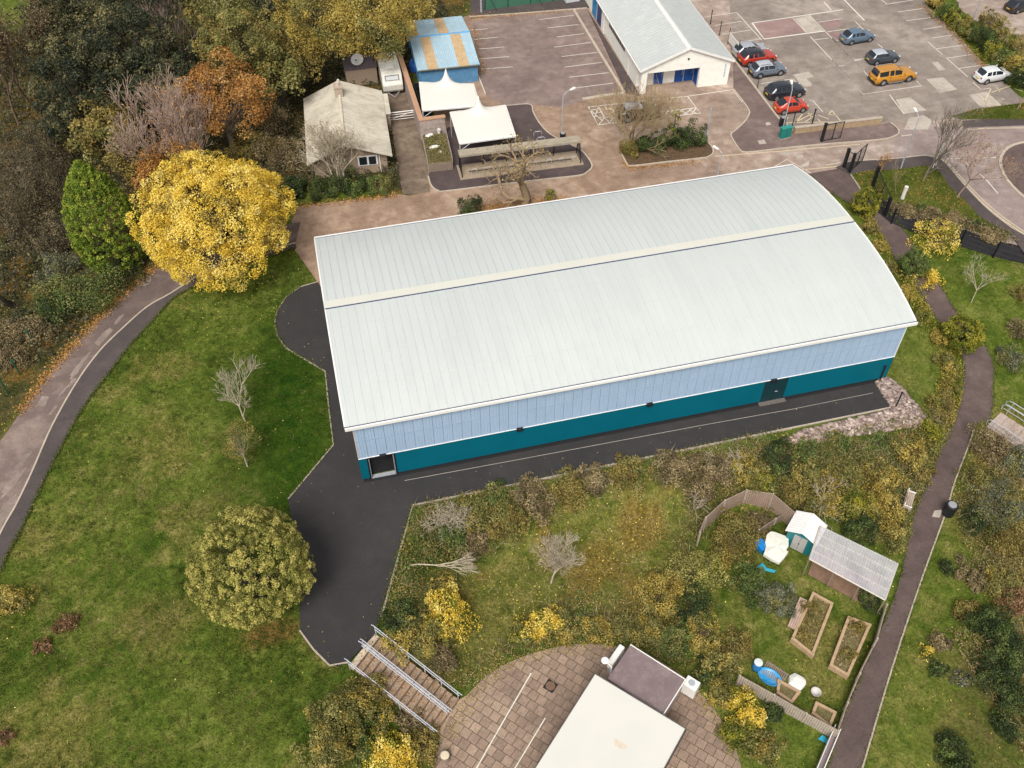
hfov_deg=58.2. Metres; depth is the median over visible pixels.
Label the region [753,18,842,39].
pink patches
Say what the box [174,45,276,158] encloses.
beech tree
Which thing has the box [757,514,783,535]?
timber fence
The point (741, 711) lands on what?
shrub
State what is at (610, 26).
window
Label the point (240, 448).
young tree
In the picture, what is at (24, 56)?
bare tree
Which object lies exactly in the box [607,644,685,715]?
kiosk store
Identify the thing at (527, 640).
shrub
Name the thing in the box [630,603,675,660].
shrub
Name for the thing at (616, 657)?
air conditioner
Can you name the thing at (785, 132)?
utility cabinet
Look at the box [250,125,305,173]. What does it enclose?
shrub
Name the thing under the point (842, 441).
shrub
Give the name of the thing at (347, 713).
shrub
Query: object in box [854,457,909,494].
shrub
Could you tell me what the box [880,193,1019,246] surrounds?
dry border
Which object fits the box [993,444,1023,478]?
shrub
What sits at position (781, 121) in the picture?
litter bin
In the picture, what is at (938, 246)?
shrub
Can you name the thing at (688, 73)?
door
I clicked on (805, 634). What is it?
weeds
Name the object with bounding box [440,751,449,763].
wooden stump
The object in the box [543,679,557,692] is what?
manhole cover
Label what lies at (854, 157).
steel gate
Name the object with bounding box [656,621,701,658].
shrub
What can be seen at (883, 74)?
parked car
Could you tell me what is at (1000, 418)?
ramp steps
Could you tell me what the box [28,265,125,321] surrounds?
bramble
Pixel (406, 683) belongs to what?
step leaves
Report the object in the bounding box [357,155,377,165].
window
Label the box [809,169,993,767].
footpath
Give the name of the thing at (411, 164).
concrete drive
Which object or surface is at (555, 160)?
bike shelter
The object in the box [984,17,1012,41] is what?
hedge shrub
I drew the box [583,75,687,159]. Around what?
bare tree
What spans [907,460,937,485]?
shrub
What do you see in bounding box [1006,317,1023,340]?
shrub
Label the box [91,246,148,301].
bramble
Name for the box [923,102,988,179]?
bare tree
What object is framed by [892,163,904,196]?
sapling
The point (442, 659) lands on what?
shrub
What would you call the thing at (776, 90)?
parked car
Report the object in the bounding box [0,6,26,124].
bare tree
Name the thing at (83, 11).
evergreen tree
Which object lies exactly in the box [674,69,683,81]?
door
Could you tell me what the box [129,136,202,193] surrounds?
beech tree
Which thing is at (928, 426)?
shrub
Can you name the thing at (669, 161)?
island kerb
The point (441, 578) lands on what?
shrub
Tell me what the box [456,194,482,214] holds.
shrub
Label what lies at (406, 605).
shrub
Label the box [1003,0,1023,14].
parked car
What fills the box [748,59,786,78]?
parked car
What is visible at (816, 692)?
bucket
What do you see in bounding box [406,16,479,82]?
blue shed
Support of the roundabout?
on the turning road at (1007, 202)
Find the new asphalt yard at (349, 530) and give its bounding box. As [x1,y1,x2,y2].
[276,282,889,665]
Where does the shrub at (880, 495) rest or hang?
on the ground at (914, 742)
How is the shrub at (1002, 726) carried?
on the ground at (914, 742)
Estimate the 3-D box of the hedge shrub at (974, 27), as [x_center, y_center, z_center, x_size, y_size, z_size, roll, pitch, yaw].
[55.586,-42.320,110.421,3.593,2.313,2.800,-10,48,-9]
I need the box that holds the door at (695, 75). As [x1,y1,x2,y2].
[693,68,698,84]
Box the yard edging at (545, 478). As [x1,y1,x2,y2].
[274,281,890,665]
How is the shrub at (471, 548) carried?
on the ground at (914, 742)
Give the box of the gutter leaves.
[11,5,987,416]
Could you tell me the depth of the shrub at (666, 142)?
94.98 m
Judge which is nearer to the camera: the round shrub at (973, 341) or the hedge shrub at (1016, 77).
the round shrub at (973, 341)
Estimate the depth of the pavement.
97.76 m
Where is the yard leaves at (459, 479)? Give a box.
[283,311,818,652]
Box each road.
[292,0,1023,285]
[893,124,1023,231]
[956,0,1023,49]
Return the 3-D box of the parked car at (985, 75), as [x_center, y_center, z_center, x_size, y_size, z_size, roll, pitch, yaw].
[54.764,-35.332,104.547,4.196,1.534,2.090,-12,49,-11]
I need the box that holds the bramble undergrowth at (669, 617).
[385,369,964,690]
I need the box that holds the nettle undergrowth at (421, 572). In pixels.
[386,372,963,689]
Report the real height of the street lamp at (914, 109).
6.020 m
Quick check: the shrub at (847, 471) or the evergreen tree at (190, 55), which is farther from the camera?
the evergreen tree at (190, 55)
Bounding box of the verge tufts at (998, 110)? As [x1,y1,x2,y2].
[954,102,1023,118]
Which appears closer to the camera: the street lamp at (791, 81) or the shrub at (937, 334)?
the shrub at (937, 334)
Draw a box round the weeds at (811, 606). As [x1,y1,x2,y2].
[796,600,818,618]
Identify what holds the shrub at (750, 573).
on the ground at (914, 742)
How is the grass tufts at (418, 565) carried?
on the ground at (914, 742)
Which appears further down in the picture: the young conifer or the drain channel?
the drain channel
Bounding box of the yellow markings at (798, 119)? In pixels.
[604,86,1023,232]
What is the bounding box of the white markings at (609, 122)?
[473,0,998,193]
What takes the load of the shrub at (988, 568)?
on the ground at (914, 742)
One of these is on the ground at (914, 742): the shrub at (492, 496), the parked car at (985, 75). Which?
the shrub at (492, 496)
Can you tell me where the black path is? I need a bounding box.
[878,199,1023,263]
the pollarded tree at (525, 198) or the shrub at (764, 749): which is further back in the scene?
the pollarded tree at (525, 198)
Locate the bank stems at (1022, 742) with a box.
[950,420,1023,748]
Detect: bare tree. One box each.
[0,2,37,111]
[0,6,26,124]
[9,0,60,95]
[96,63,217,173]
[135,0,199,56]
[213,351,264,420]
[288,113,372,186]
[530,529,587,583]
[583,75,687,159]
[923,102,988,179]
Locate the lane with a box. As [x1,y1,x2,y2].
[0,221,300,525]
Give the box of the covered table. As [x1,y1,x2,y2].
[763,532,788,564]
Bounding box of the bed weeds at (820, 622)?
[797,598,829,647]
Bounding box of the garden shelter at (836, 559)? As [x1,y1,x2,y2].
[802,526,898,613]
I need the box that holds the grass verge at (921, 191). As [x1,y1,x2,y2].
[853,166,1009,240]
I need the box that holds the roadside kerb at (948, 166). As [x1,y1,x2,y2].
[825,155,1023,233]
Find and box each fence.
[485,0,556,11]
[696,489,795,545]
[735,674,839,736]
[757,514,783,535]
[837,603,887,728]
[883,197,1019,264]
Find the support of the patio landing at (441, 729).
on the patio at (700, 745)
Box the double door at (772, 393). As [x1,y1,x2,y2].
[758,377,788,406]
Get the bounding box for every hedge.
[307,175,332,202]
[323,172,351,197]
[340,173,371,197]
[366,171,393,197]
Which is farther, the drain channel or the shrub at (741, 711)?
the drain channel
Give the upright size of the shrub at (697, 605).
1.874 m
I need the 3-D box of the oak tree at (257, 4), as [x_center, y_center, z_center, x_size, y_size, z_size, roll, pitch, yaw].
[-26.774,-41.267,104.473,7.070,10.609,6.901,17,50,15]
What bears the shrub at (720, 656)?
on the ground at (914, 742)
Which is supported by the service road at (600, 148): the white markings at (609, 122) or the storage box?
the white markings at (609, 122)
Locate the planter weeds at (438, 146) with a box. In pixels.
[424,132,449,162]
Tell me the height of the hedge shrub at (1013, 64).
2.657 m
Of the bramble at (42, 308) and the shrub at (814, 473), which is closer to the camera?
the shrub at (814, 473)
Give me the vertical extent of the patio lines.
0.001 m
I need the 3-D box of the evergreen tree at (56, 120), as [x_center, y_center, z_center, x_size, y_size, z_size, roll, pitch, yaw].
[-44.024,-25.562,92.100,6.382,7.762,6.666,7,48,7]
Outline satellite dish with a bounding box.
[351,53,362,64]
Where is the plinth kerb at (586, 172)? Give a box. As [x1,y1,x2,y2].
[427,103,592,192]
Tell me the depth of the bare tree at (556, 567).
62.00 m
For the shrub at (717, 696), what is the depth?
57.65 m
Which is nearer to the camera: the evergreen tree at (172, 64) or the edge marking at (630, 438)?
the edge marking at (630, 438)
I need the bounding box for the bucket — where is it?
[811,687,821,697]
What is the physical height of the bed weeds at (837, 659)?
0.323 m
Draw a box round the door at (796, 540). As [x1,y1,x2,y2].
[790,535,807,552]
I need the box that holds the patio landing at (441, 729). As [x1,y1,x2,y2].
[438,696,465,738]
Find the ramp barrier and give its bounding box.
[816,724,840,767]
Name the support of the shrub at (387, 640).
on the ground at (914, 742)
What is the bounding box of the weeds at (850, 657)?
[836,646,859,662]
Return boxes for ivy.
[322,155,355,175]
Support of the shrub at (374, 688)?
on the ground at (914, 742)
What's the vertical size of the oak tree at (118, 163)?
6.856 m
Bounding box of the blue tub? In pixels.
[754,538,765,553]
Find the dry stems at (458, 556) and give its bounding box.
[385,365,965,689]
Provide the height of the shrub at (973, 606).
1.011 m
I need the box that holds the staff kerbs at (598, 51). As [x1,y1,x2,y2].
[469,7,624,99]
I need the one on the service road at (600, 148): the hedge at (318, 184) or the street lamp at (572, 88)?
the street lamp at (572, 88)
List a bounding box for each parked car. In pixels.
[616,101,660,122]
[731,41,767,57]
[737,47,776,67]
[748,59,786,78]
[763,80,805,101]
[773,96,808,115]
[839,27,874,45]
[865,48,899,65]
[868,63,916,86]
[973,65,1011,84]
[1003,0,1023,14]
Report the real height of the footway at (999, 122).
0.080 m
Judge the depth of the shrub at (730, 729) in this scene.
55.84 m
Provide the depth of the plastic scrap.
56.35 m
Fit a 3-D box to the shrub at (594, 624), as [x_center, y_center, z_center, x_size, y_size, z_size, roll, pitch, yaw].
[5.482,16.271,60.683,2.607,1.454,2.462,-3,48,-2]
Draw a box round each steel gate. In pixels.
[820,121,844,141]
[842,147,852,169]
[848,143,867,172]
[871,166,891,211]
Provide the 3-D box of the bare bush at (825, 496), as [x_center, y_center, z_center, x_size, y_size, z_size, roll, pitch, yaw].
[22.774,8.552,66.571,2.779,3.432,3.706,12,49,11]
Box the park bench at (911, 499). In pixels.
[903,486,915,512]
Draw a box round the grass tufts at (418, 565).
[0,195,1023,767]
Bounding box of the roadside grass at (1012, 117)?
[953,103,1023,119]
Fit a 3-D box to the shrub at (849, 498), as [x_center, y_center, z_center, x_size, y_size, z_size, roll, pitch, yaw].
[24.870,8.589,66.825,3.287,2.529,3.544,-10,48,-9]
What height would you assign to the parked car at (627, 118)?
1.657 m
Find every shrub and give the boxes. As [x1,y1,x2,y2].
[0,583,40,618]
[0,726,17,746]
[31,636,53,654]
[51,612,82,634]
[221,127,282,164]
[234,94,292,144]
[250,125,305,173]
[257,73,291,108]
[279,175,309,200]
[289,722,357,767]
[302,682,375,741]
[344,717,379,767]
[346,672,389,702]
[361,714,420,767]
[366,699,394,735]
[379,625,418,653]
[380,597,424,637]
[390,613,454,666]
[391,707,432,734]
[400,721,440,767]
[421,581,482,645]
[425,570,460,603]
[425,640,457,684]
[429,505,479,561]
[450,528,489,562]
[453,491,496,533]
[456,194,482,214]
[481,478,515,514]
[484,486,530,543]
[507,615,539,649]
[510,471,556,527]
[512,603,566,644]
[544,602,581,647]
[545,189,557,200]
[547,464,588,512]
[568,461,613,497]
[574,614,613,648]
[603,607,638,642]
[606,451,655,500]
[618,139,640,158]
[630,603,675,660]
[632,565,683,616]
[633,130,661,153]
[646,448,699,487]
[653,128,676,150]
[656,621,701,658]
[663,550,728,594]
[669,123,691,149]
[670,580,723,626]
[676,477,714,509]
[676,608,720,654]
[680,117,708,145]
[686,451,731,486]
[691,654,722,694]
[692,642,743,688]
[703,676,738,708]
[708,531,742,569]
[710,503,766,564]
[715,624,753,668]
[715,716,757,752]
[721,684,767,728]
[723,560,768,609]
[729,450,770,493]
[736,723,788,767]
[738,507,774,535]
[742,463,775,494]
[750,580,797,619]
[756,436,794,474]
[758,698,785,722]
[776,479,812,511]
[781,459,830,501]
[792,438,830,463]
[805,469,849,518]
[824,457,867,490]
[825,425,850,456]
[825,480,877,529]
[839,513,881,545]
[848,185,881,216]
[853,205,862,214]
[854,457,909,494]
[857,587,885,615]
[860,217,875,235]
[861,430,890,452]
[864,477,906,527]
[866,510,914,555]
[872,239,887,253]
[884,260,898,273]
[891,434,928,471]
[897,246,931,278]
[899,283,915,300]
[905,217,962,260]
[906,265,945,290]
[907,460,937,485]
[913,306,930,326]
[913,418,951,453]
[918,642,937,661]
[924,394,955,424]
[925,0,946,8]
[926,627,955,654]
[928,656,951,678]
[929,0,958,20]
[929,327,948,344]
[932,350,958,372]
[934,728,973,763]
[936,557,956,576]
[937,376,961,395]
[939,313,987,354]
[940,750,976,767]
[943,7,970,31]
[948,669,975,686]
[951,598,985,625]
[953,16,977,36]
[954,457,1001,490]
[954,553,990,593]
[957,20,987,40]
[957,475,1023,533]
[958,503,996,536]
[961,601,1018,641]
[964,421,1014,474]
[968,649,1023,697]
[970,25,998,52]
[970,219,983,227]
[973,481,997,504]
[974,34,1016,59]
[976,5,1005,34]
[980,559,1021,605]
[982,518,1023,559]
[982,617,1023,677]
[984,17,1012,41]
[986,706,1023,745]
[990,46,1022,68]
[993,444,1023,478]
[993,587,1023,616]
[994,668,1023,725]
[995,343,1023,373]
[998,483,1023,525]
[1002,27,1023,63]
[1003,51,1023,75]
[1004,66,1023,87]
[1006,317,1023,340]
[1007,282,1023,305]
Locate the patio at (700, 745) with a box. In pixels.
[432,638,740,767]
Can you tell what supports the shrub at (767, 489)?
on the ground at (914, 742)
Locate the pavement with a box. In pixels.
[732,62,897,150]
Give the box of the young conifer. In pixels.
[667,110,681,137]
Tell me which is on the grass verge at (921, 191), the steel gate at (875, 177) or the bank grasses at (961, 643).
the steel gate at (875, 177)
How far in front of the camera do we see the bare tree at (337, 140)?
88.45 m
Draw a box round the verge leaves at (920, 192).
[854,170,1003,233]
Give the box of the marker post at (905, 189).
[900,185,908,199]
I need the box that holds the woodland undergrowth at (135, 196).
[0,0,447,366]
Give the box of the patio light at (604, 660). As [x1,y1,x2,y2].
[601,657,611,673]
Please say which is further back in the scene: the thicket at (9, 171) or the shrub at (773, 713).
the thicket at (9, 171)
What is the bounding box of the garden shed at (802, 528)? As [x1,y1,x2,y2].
[785,510,826,555]
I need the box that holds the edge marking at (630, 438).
[404,393,870,480]
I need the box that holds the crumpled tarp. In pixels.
[757,563,775,572]
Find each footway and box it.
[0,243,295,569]
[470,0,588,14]
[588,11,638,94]
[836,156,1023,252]
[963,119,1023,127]
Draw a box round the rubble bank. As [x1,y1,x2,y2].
[782,376,925,444]
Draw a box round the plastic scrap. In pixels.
[818,735,827,742]
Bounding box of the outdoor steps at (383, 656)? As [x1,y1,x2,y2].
[344,624,461,733]
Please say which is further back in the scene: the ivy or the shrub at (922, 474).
the ivy
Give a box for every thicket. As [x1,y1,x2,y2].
[0,118,65,208]
[0,175,58,260]
[9,114,71,175]
[13,145,87,215]
[23,210,83,263]
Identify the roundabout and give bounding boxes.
[1002,143,1023,193]
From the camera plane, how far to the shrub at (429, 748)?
55.62 m
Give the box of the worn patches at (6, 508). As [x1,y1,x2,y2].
[0,275,150,529]
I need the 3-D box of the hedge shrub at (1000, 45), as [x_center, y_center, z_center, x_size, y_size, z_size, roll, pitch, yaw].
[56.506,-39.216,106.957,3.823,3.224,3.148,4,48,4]
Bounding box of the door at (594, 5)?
[592,0,596,18]
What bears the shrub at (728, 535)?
on the ground at (914, 742)
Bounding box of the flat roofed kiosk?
[535,673,686,767]
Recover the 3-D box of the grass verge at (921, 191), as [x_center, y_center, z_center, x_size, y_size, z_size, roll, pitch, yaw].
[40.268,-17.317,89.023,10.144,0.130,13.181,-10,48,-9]
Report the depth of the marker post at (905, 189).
89.01 m
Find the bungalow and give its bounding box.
[303,79,391,177]
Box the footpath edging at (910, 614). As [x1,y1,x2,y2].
[862,430,973,767]
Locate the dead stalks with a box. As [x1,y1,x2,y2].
[384,367,964,692]
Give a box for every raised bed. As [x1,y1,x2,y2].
[776,679,800,703]
[789,592,833,658]
[811,701,836,728]
[828,616,871,679]
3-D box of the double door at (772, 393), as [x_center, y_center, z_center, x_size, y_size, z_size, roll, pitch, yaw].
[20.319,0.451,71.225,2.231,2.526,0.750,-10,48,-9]
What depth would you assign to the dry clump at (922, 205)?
88.29 m
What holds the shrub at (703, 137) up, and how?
on the island bed at (671, 153)
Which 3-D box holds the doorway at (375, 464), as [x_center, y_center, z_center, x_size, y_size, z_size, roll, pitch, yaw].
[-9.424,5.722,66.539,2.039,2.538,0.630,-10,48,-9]
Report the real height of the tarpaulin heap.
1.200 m
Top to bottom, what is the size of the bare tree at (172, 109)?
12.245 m
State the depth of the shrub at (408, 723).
56.65 m
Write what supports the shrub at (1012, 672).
on the ground at (914, 742)
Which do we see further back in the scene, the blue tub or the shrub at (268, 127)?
the shrub at (268, 127)
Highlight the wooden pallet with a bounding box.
[761,661,788,681]
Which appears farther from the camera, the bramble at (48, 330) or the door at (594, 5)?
the door at (594, 5)
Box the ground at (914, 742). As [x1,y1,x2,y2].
[0,0,1023,767]
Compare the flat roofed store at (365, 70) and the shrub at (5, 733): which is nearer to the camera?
the shrub at (5, 733)
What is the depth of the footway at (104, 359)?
72.51 m
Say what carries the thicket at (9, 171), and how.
on the ground at (914, 742)
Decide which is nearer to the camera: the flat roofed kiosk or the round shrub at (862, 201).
the flat roofed kiosk
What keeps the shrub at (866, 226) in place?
on the ground at (914, 742)
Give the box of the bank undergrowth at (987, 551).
[946,420,1023,755]
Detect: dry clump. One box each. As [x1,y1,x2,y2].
[899,204,917,218]
[915,202,926,212]
[919,206,940,220]
[943,207,966,229]
[978,226,1002,244]
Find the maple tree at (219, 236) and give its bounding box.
[124,148,297,292]
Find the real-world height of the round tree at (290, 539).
7.854 m
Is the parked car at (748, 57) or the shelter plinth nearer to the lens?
the shelter plinth
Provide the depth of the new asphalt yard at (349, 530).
67.10 m
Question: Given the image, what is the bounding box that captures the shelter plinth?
[428,104,590,190]
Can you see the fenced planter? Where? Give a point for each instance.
(443, 165)
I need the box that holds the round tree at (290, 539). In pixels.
[183,502,316,630]
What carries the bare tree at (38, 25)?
on the ground at (914, 742)
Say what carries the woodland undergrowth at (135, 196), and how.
on the ground at (914, 742)
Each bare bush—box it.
[421,501,476,539]
[691,489,708,518]
[704,447,747,481]
[811,474,848,530]
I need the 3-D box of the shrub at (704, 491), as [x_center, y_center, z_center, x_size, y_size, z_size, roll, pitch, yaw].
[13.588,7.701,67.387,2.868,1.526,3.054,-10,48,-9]
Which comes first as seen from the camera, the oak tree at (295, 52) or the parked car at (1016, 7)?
the oak tree at (295, 52)
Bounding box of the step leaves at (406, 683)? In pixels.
[351,635,454,724]
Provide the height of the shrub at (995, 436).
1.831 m
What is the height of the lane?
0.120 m
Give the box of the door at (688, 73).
[683,68,693,80]
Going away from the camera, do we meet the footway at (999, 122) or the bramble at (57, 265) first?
the bramble at (57, 265)
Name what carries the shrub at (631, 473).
on the ground at (914, 742)
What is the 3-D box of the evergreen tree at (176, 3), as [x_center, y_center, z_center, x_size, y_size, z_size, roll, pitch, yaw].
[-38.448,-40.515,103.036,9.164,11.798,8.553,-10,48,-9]
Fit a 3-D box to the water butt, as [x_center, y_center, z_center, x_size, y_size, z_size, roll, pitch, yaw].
[15.804,18.138,59.233,0.620,0.955,0.620,-10,48,-9]
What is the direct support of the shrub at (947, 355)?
on the ground at (914, 742)
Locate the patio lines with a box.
[476,673,545,767]
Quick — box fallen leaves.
[0,215,1020,764]
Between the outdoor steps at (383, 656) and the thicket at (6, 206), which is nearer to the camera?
the outdoor steps at (383, 656)
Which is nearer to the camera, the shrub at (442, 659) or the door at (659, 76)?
the shrub at (442, 659)
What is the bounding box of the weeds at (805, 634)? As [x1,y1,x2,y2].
[797,627,812,646]
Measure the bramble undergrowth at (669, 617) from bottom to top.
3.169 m
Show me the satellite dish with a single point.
(356, 58)
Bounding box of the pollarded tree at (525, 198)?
[476,134,550,209]
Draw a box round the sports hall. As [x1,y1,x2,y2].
[314,164,917,479]
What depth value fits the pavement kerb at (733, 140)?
96.40 m
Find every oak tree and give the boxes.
[63,99,140,179]
[96,133,159,196]
[179,0,253,57]
[191,0,289,112]
[238,0,297,40]
[244,41,306,125]
[278,34,329,96]
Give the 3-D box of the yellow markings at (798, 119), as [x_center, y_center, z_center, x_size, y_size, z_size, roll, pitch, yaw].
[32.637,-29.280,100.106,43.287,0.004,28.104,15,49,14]
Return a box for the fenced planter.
[422,127,452,171]
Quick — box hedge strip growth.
[862,213,964,425]
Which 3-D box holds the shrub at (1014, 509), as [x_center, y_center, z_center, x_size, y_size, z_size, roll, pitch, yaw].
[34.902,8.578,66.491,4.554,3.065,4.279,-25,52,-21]
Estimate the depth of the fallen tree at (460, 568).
62.25 m
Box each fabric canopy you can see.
[419,68,477,116]
[450,96,515,154]
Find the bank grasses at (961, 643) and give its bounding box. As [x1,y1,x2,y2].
[946,421,1023,753]
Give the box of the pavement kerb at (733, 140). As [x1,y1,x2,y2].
[730,89,899,152]
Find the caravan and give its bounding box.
[377,52,402,96]
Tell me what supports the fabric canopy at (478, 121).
on the shelter plinth
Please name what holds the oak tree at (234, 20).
on the ground at (914, 742)
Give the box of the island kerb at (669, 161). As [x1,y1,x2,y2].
[620,141,713,166]
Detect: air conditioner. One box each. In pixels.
[607,644,624,672]
[681,675,699,698]
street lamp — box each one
[561,87,575,131]
[706,108,711,135]
[713,145,721,174]
[783,80,792,125]
[900,107,918,168]
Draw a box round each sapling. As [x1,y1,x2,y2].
[876,151,896,172]
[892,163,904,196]
[963,253,1009,302]
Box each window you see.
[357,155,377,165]
[385,74,398,80]
[609,23,625,51]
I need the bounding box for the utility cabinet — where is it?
[778,124,792,139]
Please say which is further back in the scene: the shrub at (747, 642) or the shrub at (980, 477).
the shrub at (980, 477)
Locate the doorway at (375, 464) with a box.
[366,453,397,479]
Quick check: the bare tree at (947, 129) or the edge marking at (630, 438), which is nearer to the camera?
the edge marking at (630, 438)
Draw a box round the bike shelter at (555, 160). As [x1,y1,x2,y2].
[456,135,583,179]
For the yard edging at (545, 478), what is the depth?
68.82 m
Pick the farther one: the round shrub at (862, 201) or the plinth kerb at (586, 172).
the plinth kerb at (586, 172)
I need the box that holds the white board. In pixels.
[727,28,740,46]
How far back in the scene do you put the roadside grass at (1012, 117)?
99.88 m
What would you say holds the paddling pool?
on the ground at (914, 742)
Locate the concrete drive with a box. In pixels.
[386,73,429,194]
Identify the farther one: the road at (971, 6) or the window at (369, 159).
the road at (971, 6)
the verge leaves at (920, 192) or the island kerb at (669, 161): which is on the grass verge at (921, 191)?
the verge leaves at (920, 192)
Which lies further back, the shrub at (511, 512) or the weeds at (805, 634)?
the shrub at (511, 512)
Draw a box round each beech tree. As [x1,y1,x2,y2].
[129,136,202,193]
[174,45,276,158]
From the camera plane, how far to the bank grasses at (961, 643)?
64.51 m
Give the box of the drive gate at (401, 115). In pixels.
[390,110,413,119]
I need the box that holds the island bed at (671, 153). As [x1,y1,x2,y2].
[621,140,712,164]
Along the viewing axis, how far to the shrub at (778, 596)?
61.63 m
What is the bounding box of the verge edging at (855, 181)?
[850,174,860,188]
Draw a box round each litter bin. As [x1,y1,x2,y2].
[779,116,786,126]
[942,500,958,517]
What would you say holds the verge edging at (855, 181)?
on the footpath
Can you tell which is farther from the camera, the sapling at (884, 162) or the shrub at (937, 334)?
the sapling at (884, 162)
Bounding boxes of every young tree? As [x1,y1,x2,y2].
[215,416,261,466]
[948,132,1022,197]
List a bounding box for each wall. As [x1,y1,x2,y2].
[397,52,445,139]
[793,116,882,133]
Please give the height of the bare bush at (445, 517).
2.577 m
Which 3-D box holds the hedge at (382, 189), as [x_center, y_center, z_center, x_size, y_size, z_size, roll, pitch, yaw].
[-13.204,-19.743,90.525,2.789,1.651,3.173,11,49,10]
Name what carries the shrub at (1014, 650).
on the ground at (914, 742)
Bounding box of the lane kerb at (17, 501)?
[0,242,295,533]
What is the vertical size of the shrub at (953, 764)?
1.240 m
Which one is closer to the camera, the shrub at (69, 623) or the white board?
the shrub at (69, 623)
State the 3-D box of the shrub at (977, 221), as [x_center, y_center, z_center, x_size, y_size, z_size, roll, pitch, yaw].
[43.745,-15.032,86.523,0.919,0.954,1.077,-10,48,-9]
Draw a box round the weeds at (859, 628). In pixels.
[839,618,866,635]
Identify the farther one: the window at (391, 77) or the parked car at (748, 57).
the parked car at (748, 57)
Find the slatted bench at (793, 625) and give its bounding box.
[788,597,806,629]
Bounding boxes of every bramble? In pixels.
[0,316,34,347]
[0,341,33,374]
[13,314,58,346]
[26,283,82,328]
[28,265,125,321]
[32,247,83,286]
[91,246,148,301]
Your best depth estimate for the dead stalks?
66.53 m
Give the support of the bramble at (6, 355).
on the ground at (914, 742)
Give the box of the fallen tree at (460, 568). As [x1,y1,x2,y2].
[409,553,480,575]
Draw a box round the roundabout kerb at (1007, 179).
[999,141,1023,197]
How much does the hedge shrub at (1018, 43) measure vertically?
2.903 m
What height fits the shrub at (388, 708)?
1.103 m
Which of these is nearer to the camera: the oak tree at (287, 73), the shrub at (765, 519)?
the shrub at (765, 519)
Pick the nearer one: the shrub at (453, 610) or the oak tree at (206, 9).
the shrub at (453, 610)
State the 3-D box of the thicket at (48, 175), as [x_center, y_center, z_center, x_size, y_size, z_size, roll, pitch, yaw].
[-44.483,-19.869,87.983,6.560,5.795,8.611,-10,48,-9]
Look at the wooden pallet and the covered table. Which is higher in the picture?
the covered table
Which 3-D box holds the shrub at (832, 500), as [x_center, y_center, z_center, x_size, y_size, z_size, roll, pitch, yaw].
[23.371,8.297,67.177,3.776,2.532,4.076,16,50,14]
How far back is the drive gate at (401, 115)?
99.10 m
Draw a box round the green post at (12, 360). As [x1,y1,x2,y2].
[10,359,20,375]
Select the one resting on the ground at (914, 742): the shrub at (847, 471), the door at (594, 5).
the shrub at (847, 471)
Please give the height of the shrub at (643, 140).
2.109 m
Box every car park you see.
[472,9,621,106]
[729,0,1018,129]
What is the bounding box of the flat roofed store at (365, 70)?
[341,54,377,84]
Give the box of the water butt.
[752,658,762,672]
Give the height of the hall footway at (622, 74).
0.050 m
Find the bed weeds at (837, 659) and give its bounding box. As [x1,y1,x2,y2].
[834,621,865,670]
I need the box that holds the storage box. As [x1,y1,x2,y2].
[564,0,579,2]
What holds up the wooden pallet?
on the ground at (914, 742)
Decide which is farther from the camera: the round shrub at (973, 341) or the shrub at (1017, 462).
the round shrub at (973, 341)
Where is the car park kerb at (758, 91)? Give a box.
[734,58,779,118]
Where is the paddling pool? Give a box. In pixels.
[758,667,781,685]
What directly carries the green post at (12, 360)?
on the ground at (914, 742)
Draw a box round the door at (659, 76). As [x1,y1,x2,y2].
[653,72,663,83]
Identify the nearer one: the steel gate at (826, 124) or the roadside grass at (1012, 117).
the steel gate at (826, 124)
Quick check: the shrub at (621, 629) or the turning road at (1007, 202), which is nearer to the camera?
the shrub at (621, 629)
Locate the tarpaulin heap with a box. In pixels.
[409,58,415,72]
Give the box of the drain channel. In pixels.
[364,380,875,482]
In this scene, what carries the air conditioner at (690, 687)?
on the patio at (700, 745)
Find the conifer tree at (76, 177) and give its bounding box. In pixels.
[60,159,145,276]
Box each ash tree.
[269,0,355,86]
[318,0,426,78]
[366,0,437,49]
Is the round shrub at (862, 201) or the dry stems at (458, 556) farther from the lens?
the round shrub at (862, 201)
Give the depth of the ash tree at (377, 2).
104.86 m
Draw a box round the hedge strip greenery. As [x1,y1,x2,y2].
[860,210,964,427]
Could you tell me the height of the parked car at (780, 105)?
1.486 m
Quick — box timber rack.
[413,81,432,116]
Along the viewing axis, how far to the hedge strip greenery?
77.75 m
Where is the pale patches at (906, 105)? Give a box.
[758,16,1000,516]
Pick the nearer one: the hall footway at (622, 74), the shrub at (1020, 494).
the shrub at (1020, 494)
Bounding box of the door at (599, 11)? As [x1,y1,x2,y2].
[597,4,601,26]
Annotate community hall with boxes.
[585,0,734,93]
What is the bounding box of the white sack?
[788,673,805,689]
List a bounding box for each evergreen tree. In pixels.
[5,0,87,82]
[23,28,125,130]
[38,92,107,161]
[52,0,148,54]
[73,2,190,110]
[74,55,164,125]
[118,0,202,47]
[131,48,206,129]
[154,35,212,83]
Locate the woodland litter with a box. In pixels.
[0,1,468,343]
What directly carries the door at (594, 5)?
in the community hall
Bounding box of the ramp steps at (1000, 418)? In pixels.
[986,401,1023,450]
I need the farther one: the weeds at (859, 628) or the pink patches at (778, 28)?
the pink patches at (778, 28)
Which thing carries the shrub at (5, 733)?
on the ground at (914, 742)

